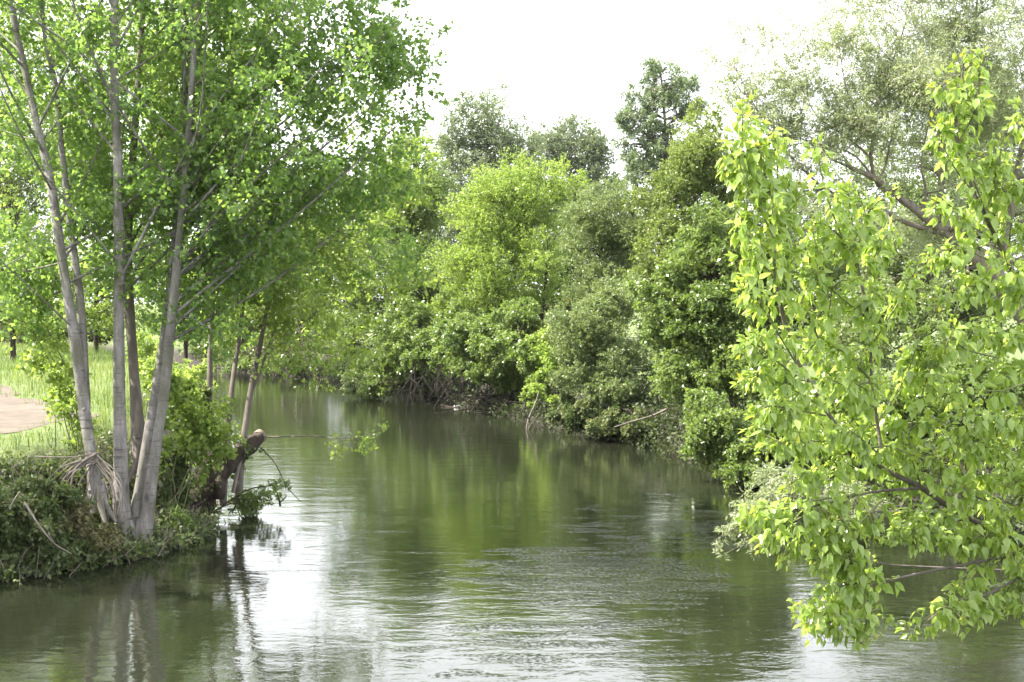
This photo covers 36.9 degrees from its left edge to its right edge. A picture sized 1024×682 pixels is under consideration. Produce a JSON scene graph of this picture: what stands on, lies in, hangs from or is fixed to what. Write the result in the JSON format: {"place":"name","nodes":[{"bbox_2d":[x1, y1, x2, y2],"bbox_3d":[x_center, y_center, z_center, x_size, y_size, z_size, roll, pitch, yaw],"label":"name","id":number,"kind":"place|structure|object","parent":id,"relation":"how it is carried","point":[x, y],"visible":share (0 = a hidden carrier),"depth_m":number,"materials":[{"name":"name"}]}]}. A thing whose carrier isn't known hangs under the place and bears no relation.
{"place":"outdoors","nodes":[
{"label":"outdoors","id":0,"kind":"place"},
{"bbox_2d":[0,384,98,433],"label":"dirt path","id":1,"kind":"structure","parent":0,"point":[16,414],"depth_m":24.33,"materials":[{"name":"beige soil"}]},
{"bbox_2d":[0,367,1023,681],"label":"river water","id":2,"kind":"structure","parent":0,"point":[430,545],"depth_m":17.17,"materials":[{"name":"green liquid"}]},
{"bbox_2d":[217,474,292,516],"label":"bush","id":3,"kind":"object","parent":2,"relation":"on","point":[247,503],"visible":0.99,"depth_m":22.39,"materials":[{"name":"green plant"}]},
{"bbox_2d":[277,493,286,506],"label":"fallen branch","id":4,"kind":"object","parent":3,"relation":"attached to","point":[281,500],"visible":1,"depth_m":22.36,"materials":[{"name":"grey wood"}]},
{"bbox_2d":[523,391,538,428],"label":"fallen branch","id":5,"kind":"object","parent":2,"relation":"in","point":[528,417],"visible":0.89,"depth_m":37.33,"materials":[{"name":"grey wood"}]},
{"bbox_2d":[545,391,663,439],"bbox_3d":[2.153,1.660,34.228,1.655,1.092,3.404,-1,2,-35],"label":"bush","id":6,"kind":"object","parent":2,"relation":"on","point":[577,415],"visible":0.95,"depth_m":34.14,"materials":[{"name":"green plant"}]},
{"bbox_2d":[0,299,1023,575],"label":"ground","id":7,"kind":"structure","parent":0,"point":[196,361],"depth_m":35.41,"materials":[{"name":"green plant"}]},
{"bbox_2d":[0,488,86,571],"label":"bush","id":8,"kind":"object","parent":7,"relation":"on","point":[18,525],"visible":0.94,"depth_m":17.61,"materials":[{"name":"green plant"}]},
{"bbox_2d":[0,470,96,517],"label":"bush","id":9,"kind":"object","parent":7,"relation":"on","point":[35,488],"visible":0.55,"depth_m":18.06,"materials":[{"name":"green plant"}]},
{"bbox_2d":[0,0,103,359],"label":"tree","id":10,"kind":"object","parent":7,"relation":"on","point":[13,182],"visible":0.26,"depth_m":46.37,"materials":[{"name":"green plant"}]},
{"bbox_2d":[5,277,102,470],"bbox_3d":[-6.079,0.393,20.327,0.896,2.597,1.892,-1,2,-41],"label":"sapling","id":11,"kind":"object","parent":7,"relation":"on","point":[65,396],"visible":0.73,"depth_m":20.16,"materials":[{"name":"green plant"}]},
{"bbox_2d":[0,318,125,346],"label":"bush","id":12,"kind":"object","parent":7,"relation":"on","point":[90,332],"visible":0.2,"depth_m":57.77,"materials":[{"name":"green plant"}]},
{"bbox_2d":[0,339,169,486],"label":"grass","id":13,"kind":"structure","parent":7,"relation":"on","point":[108,361],"depth_m":31.93,"materials":[{"name":"green plant"}]},
{"bbox_2d":[52,500,129,564],"bbox_3d":[-5.074,2.281,18.345,1.088,0.800,0.702,-1,2,-40],"label":"bush","id":14,"kind":"object","parent":7,"relation":"on","point":[75,518],"visible":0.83,"depth_m":18.29,"materials":[{"name":"green plant"}]},
{"bbox_2d":[27,0,183,353],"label":"tree","id":15,"kind":"object","parent":7,"relation":"on","point":[104,315],"visible":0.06,"depth_m":51.77,"materials":[{"name":"green plant"}]},
{"bbox_2d":[0,417,227,584],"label":"undergrowth","id":16,"kind":"object","parent":7,"relation":"on","point":[165,540],"visible":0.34,"depth_m":19.12,"materials":[{"name":"green plant"}]},
{"bbox_2d":[23,502,71,553],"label":"fallen branch","id":17,"kind":"object","parent":16,"relation":"on","point":[36,521],"visible":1,"depth_m":17.32,"materials":[{"name":"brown wood"}]},
{"bbox_2d":[35,451,122,521],"bbox_3d":[-5.240,1.792,18.586,1.099,0.918,0.485,0,2,0],"label":"flood debris","id":18,"kind":"object","parent":16,"relation":"on","point":[88,459],"visible":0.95,"depth_m":18.60,"materials":[{"name":"beige plant"}]},
{"bbox_2d":[0,0,296,523],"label":"poplar tree","id":19,"kind":"object","parent":7,"relation":"on","point":[70,221],"visible":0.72,"depth_m":19.30,"materials":[{"name":"green plant"}]},
{"bbox_2d":[0,0,313,545],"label":"poplar tree","id":20,"kind":"object","parent":7,"relation":"on","point":[120,461],"visible":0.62,"depth_m":19.12,"materials":[{"name":"green plant"}]},
{"bbox_2d":[2,0,312,482],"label":"poplar tree","id":21,"kind":"object","parent":7,"relation":"on","point":[137,423],"visible":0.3,"depth_m":20.62,"materials":[{"name":"green plant"}]},
{"bbox_2d":[108,1,226,362],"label":"tree","id":22,"kind":"object","parent":7,"relation":"on","point":[185,347],"visible":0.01,"depth_m":56.67,"materials":[{"name":"green plant"}]},
{"bbox_2d":[125,330,219,428],"bbox_3d":[-6.735,0.819,30.236,1.384,2.063,3.659,-1,2,-33],"label":"bush","id":23,"kind":"object","parent":7,"relation":"on","point":[146,356],"visible":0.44,"depth_m":29.93,"materials":[{"name":"green plant"}]},
{"bbox_2d":[155,504,199,535],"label":"bush","id":24,"kind":"object","parent":7,"relation":"on","point":[176,522],"visible":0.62,"depth_m":19.96,"materials":[{"name":"green plant"}]},
{"bbox_2d":[156,384,215,513],"bbox_3d":[-4.583,1.632,21.263,0.617,1.990,2.239,0,2,8],"label":"bush","id":25,"kind":"object","parent":7,"relation":"on","point":[165,479],"visible":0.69,"depth_m":20.83,"materials":[{"name":"green plant"}]},
{"bbox_2d":[142,363,246,512],"bbox_3d":[-4.440,1.392,20.931,1.433,2.228,1.239,-1,2,-28],"label":"bush","id":26,"kind":"object","parent":7,"relation":"on","point":[198,433],"visible":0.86,"depth_m":20.81,"materials":[{"name":"green plant"}]},
{"bbox_2d":[1,0,460,552],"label":"poplar tree","id":27,"kind":"object","parent":7,"relation":"on","point":[379,44],"visible":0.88,"depth_m":19.43,"materials":[{"name":"green plant"}]},
{"bbox_2d":[128,0,383,524],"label":"poplar tree","id":28,"kind":"object","parent":7,"relation":"on","point":[142,468],"visible":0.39,"depth_m":19.38,"materials":[{"name":"green plant"}]},
{"bbox_2d":[175,278,348,380],"bbox_3d":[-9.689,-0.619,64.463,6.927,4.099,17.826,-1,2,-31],"label":"tree","id":29,"kind":"object","parent":7,"relation":"on","point":[244,357],"visible":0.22,"depth_m":64.37,"materials":[{"name":"green plant"}]},
{"bbox_2d":[118,0,444,416],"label":"poplar tree","id":30,"kind":"object","parent":7,"relation":"on","point":[286,300],"visible":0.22,"depth_m":23.47,"materials":[{"name":"green plant"}]},
{"bbox_2d":[185,239,388,524],"bbox_3d":[-3.460,0.583,22.945,3.368,4.729,3.277,0,2,0],"label":"leaning tree","id":31,"kind":"object","parent":7,"relation":"on","point":[212,490],"visible":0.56,"depth_m":22.64,"materials":[{"name":"green plant"}]},
{"bbox_2d":[239,205,378,316],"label":"tree","id":32,"kind":"object","parent":7,"relation":"on","point":[328,274],"visible":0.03,"depth_m":73.48,"materials":[{"name":"green plant"}]},
{"bbox_2d":[307,126,466,368],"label":"tree","id":33,"kind":"object","parent":7,"relation":"on","point":[420,220],"visible":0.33,"depth_m":51.61,"materials":[{"name":"green plant"}]},
{"bbox_2d":[339,335,457,399],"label":"bush","id":34,"kind":"object","parent":7,"relation":"on","point":[350,385],"visible":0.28,"depth_m":48.13,"materials":[{"name":"green plant"}]},
{"bbox_2d":[355,286,486,399],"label":"bush","id":35,"kind":"object","parent":7,"relation":"on","point":[405,344],"visible":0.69,"depth_m":46.56,"materials":[{"name":"green plant"}]},
{"bbox_2d":[378,359,552,419],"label":"root tangle","id":36,"kind":"object","parent":7,"relation":"on","point":[449,388],"visible":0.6,"depth_m":43.08,"materials":[{"name":"brown wood"}]},
{"bbox_2d":[378,77,562,295],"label":"tall tree","id":37,"kind":"object","parent":7,"relation":"on","point":[488,128],"visible":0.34,"depth_m":75.12,"materials":[{"name":"green plant"}]},
{"bbox_2d":[421,296,547,413],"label":"bush","id":38,"kind":"object","parent":7,"relation":"on","point":[495,347],"visible":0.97,"depth_m":41.49,"materials":[{"name":"green plant"}]},
{"bbox_2d":[421,144,599,365],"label":"tree","id":39,"kind":"object","parent":7,"relation":"on","point":[490,271],"visible":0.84,"depth_m":47.52,"materials":[{"name":"green plant"}]},
{"bbox_2d":[437,294,606,366],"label":"bush","id":40,"kind":"object","parent":7,"relation":"on","point":[568,308],"visible":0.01,"depth_m":49.65,"materials":[{"name":"green plant"}]},
{"bbox_2d":[518,325,564,410],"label":"bush","id":41,"kind":"object","parent":7,"relation":"on","point":[538,378],"visible":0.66,"depth_m":39.39,"materials":[{"name":"green plant"}]},
{"bbox_2d":[430,201,676,343],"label":"tree","id":42,"kind":"object","parent":7,"relation":"on","point":[627,329],"visible":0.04,"depth_m":63.52,"materials":[{"name":"green plant"}]},
{"bbox_2d":[505,109,627,283],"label":"tall tree","id":43,"kind":"object","parent":7,"relation":"on","point":[592,147],"visible":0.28,"depth_m":83.09,"materials":[{"name":"green plant"}]},
{"bbox_2d":[541,272,666,408],"bbox_3d":[2.151,-0.020,35.770,2.958,3.267,3.435,0,2,0],"label":"bush","id":44,"kind":"object","parent":7,"relation":"on","point":[593,325],"visible":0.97,"depth_m":35.20,"materials":[{"name":"green plant"}]},
{"bbox_2d":[554,172,661,366],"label":"tree","id":45,"kind":"object","parent":7,"relation":"on","point":[606,232],"visible":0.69,"depth_m":42.36,"materials":[{"name":"green plant"}]},
{"bbox_2d":[257,336,1023,538],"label":"undergrowth","id":46,"kind":"object","parent":7,"relation":"on","point":[672,429],"visible":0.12,"depth_m":32.76,"materials":[{"name":"green plant"}]},
{"bbox_2d":[614,406,667,427],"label":"fallen branch","id":47,"kind":"object","parent":46,"relation":"on","point":[660,412],"visible":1,"depth_m":32.47,"materials":[{"name":"beige wood"}]},
{"bbox_2d":[610,53,711,352],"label":"ash tree","id":48,"kind":"object","parent":7,"relation":"on","point":[651,144],"visible":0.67,"depth_m":61.47,"materials":[{"name":"green plant"}]},
{"bbox_2d":[618,95,753,312],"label":"tree","id":49,"kind":"object","parent":7,"relation":"on","point":[696,155],"visible":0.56,"depth_m":40.39,"materials":[{"name":"green plant"}]},
{"bbox_2d":[623,191,805,410],"bbox_3d":[4.164,-0.642,29.916,3.540,4.638,3.638,1,2,35],"label":"alder tree","id":50,"kind":"object","parent":7,"relation":"on","point":[695,298],"visible":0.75,"depth_m":29.38,"materials":[{"name":"green plant"}]},
{"bbox_2d":[676,384,800,490],"bbox_3d":[3.977,1.607,26.422,2.260,1.712,2.519,1,2,37],"label":"bush","id":51,"kind":"object","parent":7,"relation":"on","point":[714,437],"visible":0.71,"depth_m":25.94,"materials":[{"name":"green plant"}]},
{"bbox_2d":[628,159,898,365],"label":"tree","id":52,"kind":"object","parent":7,"relation":"on","point":[795,322],"visible":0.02,"depth_m":50.98,"materials":[{"name":"green plant"}]},
{"bbox_2d":[690,0,1023,327],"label":"willow tree","id":53,"kind":"object","parent":7,"relation":"on","point":[879,87],"visible":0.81,"depth_m":27.31,"materials":[{"name":"green plant"}]},
{"bbox_2d":[710,459,1021,561],"bbox_3d":[4.265,1.899,15.723,4.990,1.497,0.861,-1,2,-17],"label":"bush","id":54,"kind":"object","parent":7,"relation":"on","point":[768,494],"visible":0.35,"depth_m":15.13,"materials":[{"name":"green plant"}]},
{"bbox_2d":[715,45,1023,651],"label":"maple tree","id":55,"kind":"object","parent":7,"relation":"on","point":[962,543],"visible":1,"depth_m":8.11,"materials":[{"name":"green plant"}]},
{"bbox_2d":[864,558,1003,570],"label":"branch","id":56,"kind":"object","parent":55,"relation":"attached to","point":[928,566],"visible":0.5,"depth_m":15.27,"materials":[{"name":"grey plant"}]},
{"bbox_2d":[778,54,1023,376],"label":"tree","id":57,"kind":"object","parent":7,"relation":"on","point":[890,281],"visible":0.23,"depth_m":38.18,"materials":[{"name":"green plant"}]},
{"bbox_2d":[786,343,1023,499],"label":"bush","id":58,"kind":"object","parent":7,"relation":"on","point":[965,374],"visible":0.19,"depth_m":23.73,"materials":[{"name":"green plant"}]},
{"bbox_2d":[0,0,1023,302],"label":"sky","id":59,"kind":"structure","parent":0,"point":[570,56],"materials":[{"name":"white"}]}
]}

